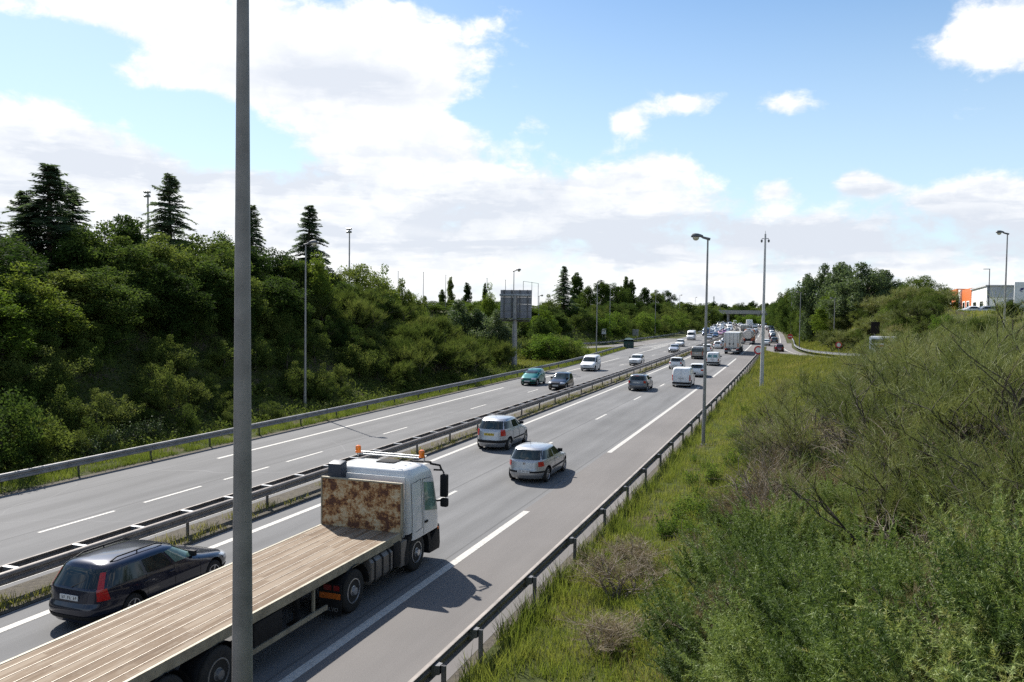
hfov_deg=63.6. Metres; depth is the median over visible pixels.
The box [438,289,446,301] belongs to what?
poplar
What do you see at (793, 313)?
broadleaf tree
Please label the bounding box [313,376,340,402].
shrub
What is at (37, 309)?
shrub
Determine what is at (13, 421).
shrub
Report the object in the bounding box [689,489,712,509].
weed
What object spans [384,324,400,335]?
shrub
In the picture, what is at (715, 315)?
broadleaf tree
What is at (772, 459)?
dead bush
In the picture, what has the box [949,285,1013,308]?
office building
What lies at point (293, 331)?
shrub
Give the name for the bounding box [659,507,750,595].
gorse bush
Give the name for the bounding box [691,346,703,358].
passenger van
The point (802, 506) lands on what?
gorse bush
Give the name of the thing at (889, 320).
shrub
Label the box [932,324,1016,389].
broom bush
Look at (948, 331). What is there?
shrub
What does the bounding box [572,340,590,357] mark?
bush
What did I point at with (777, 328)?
broadleaf tree
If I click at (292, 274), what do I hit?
oak tree
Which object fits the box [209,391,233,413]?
shrub
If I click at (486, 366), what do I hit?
shrub
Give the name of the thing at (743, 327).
box truck
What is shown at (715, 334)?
hatchback
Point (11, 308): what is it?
broadleaf tree
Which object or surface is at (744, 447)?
gorse bush
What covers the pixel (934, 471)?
gorse bush
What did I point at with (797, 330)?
broadleaf tree
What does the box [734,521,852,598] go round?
gorse bush
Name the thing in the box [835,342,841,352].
round sign
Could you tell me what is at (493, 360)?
sapling
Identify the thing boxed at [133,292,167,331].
shrub
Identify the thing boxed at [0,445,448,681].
flatbed truck
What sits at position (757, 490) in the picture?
bush
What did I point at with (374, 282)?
oak tree
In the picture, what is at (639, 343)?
ramp
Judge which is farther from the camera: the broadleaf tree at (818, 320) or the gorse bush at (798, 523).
the broadleaf tree at (818, 320)
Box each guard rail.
[0,345,622,481]
[408,354,758,681]
[583,332,679,345]
[774,327,853,356]
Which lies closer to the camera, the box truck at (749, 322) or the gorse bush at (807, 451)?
the gorse bush at (807, 451)
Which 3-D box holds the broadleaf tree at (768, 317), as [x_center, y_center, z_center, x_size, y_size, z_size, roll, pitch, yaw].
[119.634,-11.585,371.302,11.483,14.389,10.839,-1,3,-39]
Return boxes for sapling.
[344,359,360,375]
[490,355,496,366]
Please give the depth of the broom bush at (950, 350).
19.02 m
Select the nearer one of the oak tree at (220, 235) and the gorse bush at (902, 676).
the gorse bush at (902, 676)
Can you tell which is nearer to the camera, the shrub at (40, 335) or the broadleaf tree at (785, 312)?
the shrub at (40, 335)
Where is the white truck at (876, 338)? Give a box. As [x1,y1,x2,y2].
[869,336,896,356]
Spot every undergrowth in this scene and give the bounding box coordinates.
[0,312,531,470]
[429,308,692,345]
[587,377,1014,681]
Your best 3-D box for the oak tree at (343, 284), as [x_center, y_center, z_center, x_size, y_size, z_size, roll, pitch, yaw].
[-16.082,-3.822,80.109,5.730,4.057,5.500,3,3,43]
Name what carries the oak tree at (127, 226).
on the ground at (270, 371)
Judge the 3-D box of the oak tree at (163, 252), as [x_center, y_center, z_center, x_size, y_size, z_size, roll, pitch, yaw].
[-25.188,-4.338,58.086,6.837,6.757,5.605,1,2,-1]
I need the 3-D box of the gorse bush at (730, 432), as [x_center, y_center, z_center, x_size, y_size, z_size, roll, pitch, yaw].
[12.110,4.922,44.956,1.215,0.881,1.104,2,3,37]
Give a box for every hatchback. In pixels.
[509,442,565,481]
[521,368,545,385]
[548,371,573,388]
[669,357,684,368]
[675,339,684,346]
[690,363,706,376]
[712,332,718,336]
[771,337,778,342]
[774,344,783,351]
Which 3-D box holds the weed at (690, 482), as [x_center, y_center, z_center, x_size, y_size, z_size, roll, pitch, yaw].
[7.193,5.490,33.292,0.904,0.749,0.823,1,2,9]
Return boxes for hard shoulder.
[278,327,786,681]
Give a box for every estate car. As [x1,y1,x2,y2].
[49,538,225,623]
[628,373,652,390]
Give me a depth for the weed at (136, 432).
41.41 m
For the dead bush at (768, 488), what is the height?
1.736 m
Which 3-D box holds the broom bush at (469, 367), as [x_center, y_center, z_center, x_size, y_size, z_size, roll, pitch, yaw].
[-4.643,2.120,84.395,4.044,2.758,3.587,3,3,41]
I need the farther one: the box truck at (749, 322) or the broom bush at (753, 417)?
the box truck at (749, 322)
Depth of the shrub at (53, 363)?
41.25 m
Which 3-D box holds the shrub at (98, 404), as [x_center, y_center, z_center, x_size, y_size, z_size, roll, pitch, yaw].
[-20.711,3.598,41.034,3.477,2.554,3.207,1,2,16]
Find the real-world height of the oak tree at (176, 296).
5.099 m
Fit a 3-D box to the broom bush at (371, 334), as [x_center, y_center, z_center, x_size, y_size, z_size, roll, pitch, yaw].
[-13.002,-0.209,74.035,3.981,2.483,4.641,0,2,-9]
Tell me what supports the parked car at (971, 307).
on the ground at (270, 371)
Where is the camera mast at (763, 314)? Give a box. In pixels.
[759,231,769,385]
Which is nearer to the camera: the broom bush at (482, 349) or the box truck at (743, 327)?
the broom bush at (482, 349)
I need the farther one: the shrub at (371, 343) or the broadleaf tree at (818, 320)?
the broadleaf tree at (818, 320)
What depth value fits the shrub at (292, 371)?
57.69 m
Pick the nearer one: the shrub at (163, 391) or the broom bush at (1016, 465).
the broom bush at (1016, 465)
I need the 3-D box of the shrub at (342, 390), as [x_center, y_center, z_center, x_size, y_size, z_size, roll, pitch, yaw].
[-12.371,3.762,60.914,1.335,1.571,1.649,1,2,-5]
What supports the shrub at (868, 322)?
on the ground at (270, 371)
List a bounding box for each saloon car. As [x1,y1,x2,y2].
[668,344,679,351]
[764,339,770,345]
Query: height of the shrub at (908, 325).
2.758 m
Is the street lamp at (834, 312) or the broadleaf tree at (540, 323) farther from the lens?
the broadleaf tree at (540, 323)
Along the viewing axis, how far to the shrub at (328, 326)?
68.35 m
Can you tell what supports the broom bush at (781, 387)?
on the ground at (270, 371)
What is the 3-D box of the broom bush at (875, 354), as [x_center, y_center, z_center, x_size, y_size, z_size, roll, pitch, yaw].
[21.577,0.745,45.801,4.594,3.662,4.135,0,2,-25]
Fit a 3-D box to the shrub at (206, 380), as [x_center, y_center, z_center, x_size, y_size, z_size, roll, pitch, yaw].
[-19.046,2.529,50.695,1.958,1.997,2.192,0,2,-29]
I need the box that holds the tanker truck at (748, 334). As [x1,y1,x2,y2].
[743,328,754,343]
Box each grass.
[0,347,623,493]
[0,350,690,610]
[503,346,625,369]
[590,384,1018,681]
[717,347,857,419]
[793,337,868,356]
[804,305,1023,355]
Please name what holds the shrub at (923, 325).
on the ground at (270, 371)
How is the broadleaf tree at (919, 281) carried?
on the ground at (270, 371)
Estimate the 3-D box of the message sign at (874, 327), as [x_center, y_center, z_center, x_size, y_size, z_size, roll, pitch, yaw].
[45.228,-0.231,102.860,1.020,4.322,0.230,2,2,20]
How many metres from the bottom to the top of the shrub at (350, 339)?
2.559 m
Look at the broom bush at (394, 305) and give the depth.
82.99 m
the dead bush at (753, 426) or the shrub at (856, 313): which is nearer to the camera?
the dead bush at (753, 426)
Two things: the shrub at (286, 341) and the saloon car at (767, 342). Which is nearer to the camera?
the shrub at (286, 341)
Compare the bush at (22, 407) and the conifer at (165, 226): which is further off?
the conifer at (165, 226)
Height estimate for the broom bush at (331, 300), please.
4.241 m
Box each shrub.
[0,302,62,360]
[0,329,36,365]
[0,350,47,398]
[0,364,43,402]
[0,380,46,405]
[0,446,30,468]
[2,289,61,332]
[2,390,41,409]
[2,403,52,431]
[2,430,18,445]
[15,345,94,389]
[22,433,53,459]
[25,352,75,389]
[27,384,95,430]
[31,370,77,406]
[33,339,71,365]
[34,378,76,407]
[38,408,74,430]
[43,309,89,348]
[48,288,80,324]
[55,310,113,346]
[55,430,92,453]
[66,336,116,375]
[69,387,140,430]
[74,415,114,448]
[76,290,125,323]
[79,324,137,360]
[105,394,145,426]
[128,362,176,387]
[128,377,167,410]
[132,378,170,406]
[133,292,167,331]
[133,360,195,409]
[135,334,186,371]
[136,408,162,423]
[137,338,168,362]
[139,392,167,411]
[150,313,198,345]
[151,344,201,374]
[161,378,213,406]
[162,403,200,432]
[163,354,187,382]
[188,367,220,390]
[194,373,225,402]
[199,340,255,376]
[204,336,233,368]
[206,304,227,329]
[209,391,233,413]
[210,318,261,347]
[214,405,233,422]
[220,380,256,398]
[228,335,275,372]
[230,319,263,336]
[251,311,272,337]
[253,375,278,395]
[254,339,282,356]
[256,400,285,419]
[269,346,308,371]
[274,374,303,397]
[275,333,303,359]
[275,360,314,386]
[276,320,307,352]
[286,369,326,395]
[295,318,327,349]
[295,333,330,358]
[300,292,325,320]
[301,382,318,399]
[303,373,323,389]
[309,362,339,391]
[312,308,355,333]
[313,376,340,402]
[314,315,345,347]
[314,321,343,343]
[329,341,361,363]
[332,363,353,384]
[333,321,363,336]
[333,346,364,373]
[335,324,367,349]
[337,296,351,313]
[337,382,352,398]
[340,330,364,347]
[342,343,377,376]
[350,330,379,352]
[352,319,369,329]
[356,338,376,352]
[364,349,392,376]
[365,349,386,377]
[370,294,392,323]
[371,338,384,357]
[380,328,403,341]
[381,318,400,333]
[381,334,411,343]
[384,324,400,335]
[387,375,411,392]
[406,367,425,383]
[414,360,431,380]
[434,371,449,383]
[445,368,461,380]
[471,299,482,313]
[476,358,488,369]
[508,318,528,337]
[533,294,561,314]
[568,307,601,331]
[584,304,605,329]
[585,305,604,316]
[610,312,632,335]
[612,305,629,321]
[629,320,640,328]
[634,306,657,316]
[655,321,669,333]
[658,304,670,316]
[660,319,676,333]
[666,310,680,324]
[678,307,692,321]
[686,311,696,321]
[691,321,704,330]
[812,329,844,350]
[814,330,830,338]
[826,316,852,330]
[846,307,868,322]
[850,328,871,338]
[853,320,870,336]
[855,305,873,317]
[860,294,889,312]
[861,309,901,327]
[864,301,879,314]
[876,323,914,336]
[877,287,916,305]
[879,315,904,326]
[898,284,928,298]
[900,316,919,328]
[908,326,930,333]
[910,321,929,329]
[911,310,936,322]
[914,287,948,305]
[921,287,961,304]
[930,322,981,342]
[938,317,969,328]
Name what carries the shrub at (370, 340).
on the ground at (270, 371)
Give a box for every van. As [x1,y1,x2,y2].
[580,354,600,370]
[672,367,695,386]
[686,330,695,339]
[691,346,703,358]
[702,328,709,335]
[707,352,721,365]
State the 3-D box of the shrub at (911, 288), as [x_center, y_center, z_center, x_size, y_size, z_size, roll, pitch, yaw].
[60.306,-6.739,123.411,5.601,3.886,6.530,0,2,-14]
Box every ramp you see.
[586,338,672,348]
[766,343,822,356]
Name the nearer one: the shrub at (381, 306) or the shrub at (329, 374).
the shrub at (329, 374)
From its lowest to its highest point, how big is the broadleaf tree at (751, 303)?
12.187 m
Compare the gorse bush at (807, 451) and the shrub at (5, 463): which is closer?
the gorse bush at (807, 451)
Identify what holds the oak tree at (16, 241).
on the ground at (270, 371)
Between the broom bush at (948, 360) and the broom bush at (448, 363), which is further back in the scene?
the broom bush at (448, 363)
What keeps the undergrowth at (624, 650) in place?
on the ground at (270, 371)
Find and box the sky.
[0,0,1023,309]
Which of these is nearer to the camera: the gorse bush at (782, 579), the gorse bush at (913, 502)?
the gorse bush at (782, 579)
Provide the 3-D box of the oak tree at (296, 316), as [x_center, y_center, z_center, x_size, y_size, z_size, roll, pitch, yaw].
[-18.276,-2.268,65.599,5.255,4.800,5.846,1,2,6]
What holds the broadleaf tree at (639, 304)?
on the ground at (270, 371)
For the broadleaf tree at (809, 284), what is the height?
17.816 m
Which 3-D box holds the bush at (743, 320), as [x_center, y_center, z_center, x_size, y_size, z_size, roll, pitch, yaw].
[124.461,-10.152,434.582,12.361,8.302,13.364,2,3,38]
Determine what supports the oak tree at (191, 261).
on the ground at (270, 371)
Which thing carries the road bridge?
on the ground at (270, 371)
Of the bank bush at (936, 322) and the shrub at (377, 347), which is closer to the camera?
the shrub at (377, 347)
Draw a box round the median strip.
[0,326,738,614]
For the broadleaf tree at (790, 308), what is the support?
on the ground at (270, 371)
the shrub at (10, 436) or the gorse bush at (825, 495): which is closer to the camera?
the gorse bush at (825, 495)
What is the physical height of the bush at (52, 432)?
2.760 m
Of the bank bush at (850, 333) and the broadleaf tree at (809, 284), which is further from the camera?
the broadleaf tree at (809, 284)
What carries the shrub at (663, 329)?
on the ground at (270, 371)
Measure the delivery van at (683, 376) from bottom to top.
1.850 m
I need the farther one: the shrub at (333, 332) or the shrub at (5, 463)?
the shrub at (333, 332)
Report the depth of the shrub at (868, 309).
136.27 m
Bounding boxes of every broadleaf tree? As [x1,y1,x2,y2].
[0,261,96,345]
[0,287,43,360]
[299,251,342,320]
[380,264,406,324]
[395,277,419,327]
[409,293,430,320]
[427,301,447,310]
[427,303,449,311]
[447,299,465,310]
[464,301,484,311]
[476,282,508,323]
[524,316,556,338]
[525,304,562,338]
[531,307,563,315]
[531,308,540,315]
[552,313,574,332]
[559,307,591,319]
[575,285,599,308]
[586,280,615,309]
[587,305,607,317]
[602,301,620,317]
[609,283,632,308]
[618,302,638,315]
[633,301,653,312]
[635,287,653,306]
[647,302,662,313]
[649,289,664,309]
[660,290,678,304]
[663,301,678,309]
[678,302,709,319]
[694,302,724,324]
[714,305,726,320]
[718,303,726,318]
[721,307,739,321]
[733,302,754,320]
[748,300,758,307]
[765,301,775,325]
[766,300,776,325]
[768,293,784,324]
[772,288,788,331]
[774,320,783,332]
[775,288,795,333]
[777,305,789,334]
[784,287,801,334]
[787,262,833,340]
[787,310,796,336]
[792,309,799,335]
[795,309,814,342]
[808,291,837,332]
[810,261,856,321]
[817,292,870,321]
[827,261,904,318]
[899,275,948,306]
[940,287,961,309]
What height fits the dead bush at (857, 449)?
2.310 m
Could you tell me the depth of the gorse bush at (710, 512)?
23.83 m
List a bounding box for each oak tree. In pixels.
[0,233,58,281]
[0,238,63,292]
[0,285,63,342]
[37,269,118,321]
[39,233,130,302]
[52,220,170,300]
[57,265,160,336]
[85,243,179,312]
[98,214,154,252]
[122,263,218,333]
[138,232,198,283]
[167,249,230,304]
[172,233,255,284]
[182,260,264,331]
[204,230,262,277]
[213,268,276,330]
[219,246,296,304]
[228,275,313,319]
[257,247,312,294]
[258,283,321,333]
[270,259,322,304]
[322,266,348,291]
[330,281,371,304]
[337,263,396,301]
[367,288,397,311]
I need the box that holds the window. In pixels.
[979,300,983,306]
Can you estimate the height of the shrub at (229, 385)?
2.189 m
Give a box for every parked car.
[958,306,979,310]
[974,306,993,311]
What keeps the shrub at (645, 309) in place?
on the ground at (270, 371)
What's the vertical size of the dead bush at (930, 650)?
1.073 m
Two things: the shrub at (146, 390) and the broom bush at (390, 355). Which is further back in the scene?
the broom bush at (390, 355)
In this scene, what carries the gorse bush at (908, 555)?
on the ground at (270, 371)
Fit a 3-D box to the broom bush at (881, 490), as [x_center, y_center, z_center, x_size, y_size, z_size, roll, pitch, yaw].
[6.626,2.710,16.183,3.339,2.957,3.710,3,3,43]
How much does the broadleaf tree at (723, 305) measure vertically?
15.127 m
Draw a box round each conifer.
[0,222,6,239]
[1,163,87,270]
[3,190,56,260]
[54,188,94,244]
[138,173,197,249]
[250,205,267,263]
[286,205,331,270]
[422,296,432,317]
[548,266,579,311]
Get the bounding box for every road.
[0,325,734,589]
[0,326,759,681]
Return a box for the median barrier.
[0,325,737,585]
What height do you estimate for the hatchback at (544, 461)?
1.723 m
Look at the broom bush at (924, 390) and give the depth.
16.29 m
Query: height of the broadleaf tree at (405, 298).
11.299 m
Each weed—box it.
[77,433,105,456]
[100,425,121,449]
[108,420,132,442]
[131,419,150,441]
[143,415,165,438]
[653,508,680,535]
[658,526,673,540]
[662,517,690,539]
[665,522,678,538]
[666,495,695,521]
[672,515,705,541]
[675,491,695,508]
[680,468,700,484]
[685,495,717,520]
[689,452,699,463]
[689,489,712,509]
[692,481,707,497]
[695,464,726,483]
[699,459,709,468]
[701,460,722,482]
[706,522,724,541]
[721,448,746,468]
[735,403,752,412]
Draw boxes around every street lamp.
[232,0,252,681]
[303,240,316,408]
[513,269,520,294]
[596,280,602,351]
[691,233,710,444]
[796,291,800,346]
[830,297,834,330]
[988,269,989,305]
[996,230,1008,329]
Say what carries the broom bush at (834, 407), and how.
on the ground at (270, 371)
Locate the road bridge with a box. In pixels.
[709,310,768,322]
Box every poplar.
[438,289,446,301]
[446,276,455,302]
[462,282,471,302]
[482,282,487,300]
[569,272,583,308]
[619,276,629,302]
[628,279,637,309]
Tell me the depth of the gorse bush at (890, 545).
10.96 m
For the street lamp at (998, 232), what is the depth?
70.67 m
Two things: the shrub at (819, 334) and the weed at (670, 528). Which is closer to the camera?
the weed at (670, 528)
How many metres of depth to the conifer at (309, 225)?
87.71 m
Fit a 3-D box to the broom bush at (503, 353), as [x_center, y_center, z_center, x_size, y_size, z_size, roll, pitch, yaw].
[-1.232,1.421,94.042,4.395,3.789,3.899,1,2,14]
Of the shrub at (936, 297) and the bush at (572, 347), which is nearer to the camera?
the shrub at (936, 297)
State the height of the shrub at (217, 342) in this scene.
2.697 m
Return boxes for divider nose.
[624,338,633,347]
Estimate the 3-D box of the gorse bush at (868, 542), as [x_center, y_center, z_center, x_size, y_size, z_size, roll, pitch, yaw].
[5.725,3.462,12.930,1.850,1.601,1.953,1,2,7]
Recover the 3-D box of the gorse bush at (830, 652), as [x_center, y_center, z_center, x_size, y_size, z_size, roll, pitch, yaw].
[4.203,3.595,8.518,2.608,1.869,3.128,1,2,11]
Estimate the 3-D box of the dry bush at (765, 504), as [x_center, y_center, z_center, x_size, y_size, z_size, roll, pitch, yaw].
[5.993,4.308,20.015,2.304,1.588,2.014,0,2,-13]
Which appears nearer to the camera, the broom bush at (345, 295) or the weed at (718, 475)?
the weed at (718, 475)
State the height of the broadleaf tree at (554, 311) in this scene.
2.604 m
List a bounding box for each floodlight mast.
[143,190,150,239]
[346,228,351,282]
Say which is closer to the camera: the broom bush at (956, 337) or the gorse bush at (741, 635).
the gorse bush at (741, 635)
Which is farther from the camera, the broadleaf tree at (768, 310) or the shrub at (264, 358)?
the broadleaf tree at (768, 310)
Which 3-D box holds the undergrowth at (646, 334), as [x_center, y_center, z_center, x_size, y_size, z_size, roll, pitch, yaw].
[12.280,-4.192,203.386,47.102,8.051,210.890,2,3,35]
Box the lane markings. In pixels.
[0,334,780,681]
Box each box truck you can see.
[724,331,742,353]
[740,325,748,330]
[746,320,752,327]
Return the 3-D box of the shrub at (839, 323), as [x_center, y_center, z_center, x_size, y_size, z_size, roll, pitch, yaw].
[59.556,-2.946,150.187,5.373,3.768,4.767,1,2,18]
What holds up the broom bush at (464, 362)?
on the ground at (270, 371)
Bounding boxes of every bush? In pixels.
[0,386,50,468]
[7,406,76,458]
[301,281,349,325]
[325,285,364,311]
[331,293,387,330]
[332,280,374,299]
[346,327,386,341]
[352,306,384,328]
[359,286,403,314]
[359,288,379,303]
[374,335,419,355]
[378,344,409,372]
[383,359,416,385]
[385,322,426,343]
[385,343,440,378]
[392,299,419,323]
[394,317,451,349]
[399,334,441,366]
[406,315,440,329]
[426,312,464,343]
[427,348,461,371]
[429,340,473,372]
[439,343,475,373]
[443,326,467,344]
[444,338,486,361]
[445,334,478,352]
[460,350,487,374]
[462,333,477,342]
[463,338,494,369]
[476,334,499,363]
[484,339,520,368]
[517,335,538,358]
[519,333,565,359]
[523,317,557,335]
[527,332,571,359]
[543,333,587,359]
[545,604,655,657]
[556,336,589,357]
[557,542,679,601]
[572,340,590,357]
[589,312,617,337]
[594,532,676,570]
[604,311,629,336]
[633,311,655,331]
[633,560,731,662]
[641,621,716,681]
[645,313,661,331]
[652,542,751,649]
[652,552,763,651]
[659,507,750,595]
[660,314,680,332]
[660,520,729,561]
[671,604,803,681]
[674,311,690,328]
[679,622,774,681]
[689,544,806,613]
[691,553,803,680]
[695,508,829,590]
[696,494,753,530]
[696,515,874,611]
[698,480,775,531]
[701,569,832,681]
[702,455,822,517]
[709,432,805,506]
[715,486,805,527]
[715,490,842,559]
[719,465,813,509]
[719,482,837,557]
[720,531,902,652]
[721,412,778,457]
[726,426,743,437]
[727,387,845,473]
[728,430,794,478]
[731,314,753,323]
[733,410,792,442]
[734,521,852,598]
[735,527,847,593]
[736,314,755,323]
[736,434,767,458]
[737,410,770,439]
[738,417,810,470]
[739,547,828,642]
[740,488,847,550]
[740,568,944,681]
[740,587,918,681]
[742,384,809,426]
[743,509,861,609]
[744,440,810,496]
[747,314,761,323]
[749,555,920,656]
[751,403,830,454]
[752,428,813,474]
[753,410,818,467]
[758,415,942,548]
[759,473,834,521]
[766,375,794,400]
[767,418,843,467]
[772,537,915,623]
[774,590,844,648]
[775,519,920,631]
[781,507,981,654]
[785,365,831,403]
[787,440,836,472]
[787,570,1012,681]
[788,370,920,488]
[793,380,861,431]
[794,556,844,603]
[794,598,1007,681]
[797,341,1015,467]
[800,402,909,467]
[800,448,839,473]
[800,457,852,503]
[801,506,857,548]
[807,467,861,513]
[808,402,973,488]
[809,370,889,451]
[814,520,1023,681]
[815,511,934,576]
[819,350,907,416]
[820,401,886,452]
[822,323,960,417]
[823,329,858,348]
[823,366,863,405]
[830,318,1023,465]
[830,443,863,465]
[834,562,1023,681]
[835,329,881,372]
[836,525,928,596]
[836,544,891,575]
[839,498,903,545]
[840,356,879,412]
[843,326,908,360]
[843,329,863,343]
[844,347,886,378]
[844,450,918,505]
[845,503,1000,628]
[845,572,1010,681]
[851,344,901,376]
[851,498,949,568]
[853,316,872,331]
[856,472,927,516]
[859,319,1023,504]
[861,341,916,367]
[861,520,971,609]
[863,326,936,369]
[863,394,1023,484]
[865,351,1023,493]
[865,500,922,538]
[868,338,946,407]
[869,313,1017,394]
[872,321,890,334]
[874,307,894,318]
[874,411,935,449]
[874,511,988,625]
[876,462,932,492]
[883,315,910,329]
[883,393,1023,547]
[884,296,911,312]
[884,297,935,324]
[885,285,1023,427]
[885,432,1023,535]
[886,474,947,519]
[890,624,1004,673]
[894,325,927,342]
[896,294,912,309]
[896,407,1010,499]
[897,321,1022,384]
[901,456,936,500]
[903,534,971,608]
[905,286,935,300]
[905,464,1023,574]
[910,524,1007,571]
[916,298,945,317]
[923,447,1006,500]
[923,519,1023,651]
[924,471,998,515]
[926,492,1023,663]
[927,320,1023,421]
[928,313,952,334]
[928,495,1023,604]
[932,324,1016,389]
[935,511,1023,679]
[937,496,1023,624]
[943,436,1022,515]
[946,484,1019,535]
[951,486,1023,565]
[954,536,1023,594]
[958,316,1000,337]
[958,325,1023,397]
[962,392,1023,492]
[980,311,1002,330]
[992,299,1023,319]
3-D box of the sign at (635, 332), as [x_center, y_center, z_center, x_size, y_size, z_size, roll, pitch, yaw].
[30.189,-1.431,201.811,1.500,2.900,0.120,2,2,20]
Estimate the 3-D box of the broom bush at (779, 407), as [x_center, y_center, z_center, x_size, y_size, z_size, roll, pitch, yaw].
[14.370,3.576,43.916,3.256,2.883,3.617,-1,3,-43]
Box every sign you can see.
[500,290,531,365]
[632,329,638,336]
[754,346,760,353]
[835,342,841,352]
[871,322,879,336]
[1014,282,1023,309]
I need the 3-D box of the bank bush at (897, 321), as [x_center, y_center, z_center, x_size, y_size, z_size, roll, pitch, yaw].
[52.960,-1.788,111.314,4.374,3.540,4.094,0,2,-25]
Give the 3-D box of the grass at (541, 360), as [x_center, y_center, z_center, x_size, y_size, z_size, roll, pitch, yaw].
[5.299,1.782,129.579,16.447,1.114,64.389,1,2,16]
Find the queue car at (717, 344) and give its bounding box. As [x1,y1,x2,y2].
[713,341,723,348]
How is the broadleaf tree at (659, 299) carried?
on the ground at (270, 371)
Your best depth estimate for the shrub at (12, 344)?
40.32 m
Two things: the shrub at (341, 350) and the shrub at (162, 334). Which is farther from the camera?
the shrub at (341, 350)
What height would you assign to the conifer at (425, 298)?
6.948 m
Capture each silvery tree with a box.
[445,300,490,338]
[466,308,521,364]
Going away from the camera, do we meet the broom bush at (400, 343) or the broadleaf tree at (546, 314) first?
the broom bush at (400, 343)
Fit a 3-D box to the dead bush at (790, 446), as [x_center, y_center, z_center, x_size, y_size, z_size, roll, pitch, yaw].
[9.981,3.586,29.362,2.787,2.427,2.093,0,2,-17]
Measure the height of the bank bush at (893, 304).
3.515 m
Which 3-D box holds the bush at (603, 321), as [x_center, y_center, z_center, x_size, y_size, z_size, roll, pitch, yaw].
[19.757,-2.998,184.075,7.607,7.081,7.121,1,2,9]
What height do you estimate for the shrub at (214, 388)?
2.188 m
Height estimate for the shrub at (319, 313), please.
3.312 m
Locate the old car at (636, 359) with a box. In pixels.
[629,354,644,364]
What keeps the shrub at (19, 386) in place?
on the ground at (270, 371)
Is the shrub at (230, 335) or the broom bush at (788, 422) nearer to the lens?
the broom bush at (788, 422)
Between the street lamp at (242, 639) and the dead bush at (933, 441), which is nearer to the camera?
the street lamp at (242, 639)
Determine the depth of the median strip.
29.02 m
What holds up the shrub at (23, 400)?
on the ground at (270, 371)
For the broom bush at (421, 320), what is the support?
on the ground at (270, 371)
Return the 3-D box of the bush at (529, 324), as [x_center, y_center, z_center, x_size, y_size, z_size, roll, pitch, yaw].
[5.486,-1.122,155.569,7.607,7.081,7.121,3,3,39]
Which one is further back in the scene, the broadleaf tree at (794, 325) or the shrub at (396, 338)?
the broadleaf tree at (794, 325)
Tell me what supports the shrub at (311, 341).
on the ground at (270, 371)
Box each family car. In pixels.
[477,413,527,449]
[703,344,712,351]
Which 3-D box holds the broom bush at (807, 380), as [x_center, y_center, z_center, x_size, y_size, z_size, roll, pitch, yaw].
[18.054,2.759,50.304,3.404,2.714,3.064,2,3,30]
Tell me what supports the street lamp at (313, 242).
on the ground at (270, 371)
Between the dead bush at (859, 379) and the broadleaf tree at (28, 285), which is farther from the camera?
the broadleaf tree at (28, 285)
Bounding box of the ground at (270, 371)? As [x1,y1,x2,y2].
[0,309,1023,681]
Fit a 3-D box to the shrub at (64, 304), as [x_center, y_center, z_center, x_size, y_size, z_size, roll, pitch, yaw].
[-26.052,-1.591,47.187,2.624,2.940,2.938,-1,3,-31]
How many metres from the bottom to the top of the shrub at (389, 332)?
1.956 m
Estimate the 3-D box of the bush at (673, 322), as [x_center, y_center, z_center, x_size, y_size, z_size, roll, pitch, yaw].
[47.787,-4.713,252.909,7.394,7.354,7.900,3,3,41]
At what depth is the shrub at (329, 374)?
59.88 m
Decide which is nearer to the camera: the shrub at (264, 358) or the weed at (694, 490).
the weed at (694, 490)
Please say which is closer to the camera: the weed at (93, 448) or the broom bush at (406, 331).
the weed at (93, 448)
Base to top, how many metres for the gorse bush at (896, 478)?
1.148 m
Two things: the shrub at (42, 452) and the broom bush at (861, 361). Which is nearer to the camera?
the shrub at (42, 452)
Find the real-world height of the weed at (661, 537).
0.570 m
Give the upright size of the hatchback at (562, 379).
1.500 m
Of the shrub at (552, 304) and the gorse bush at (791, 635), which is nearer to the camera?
the gorse bush at (791, 635)
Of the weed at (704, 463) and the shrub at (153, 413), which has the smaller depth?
the weed at (704, 463)

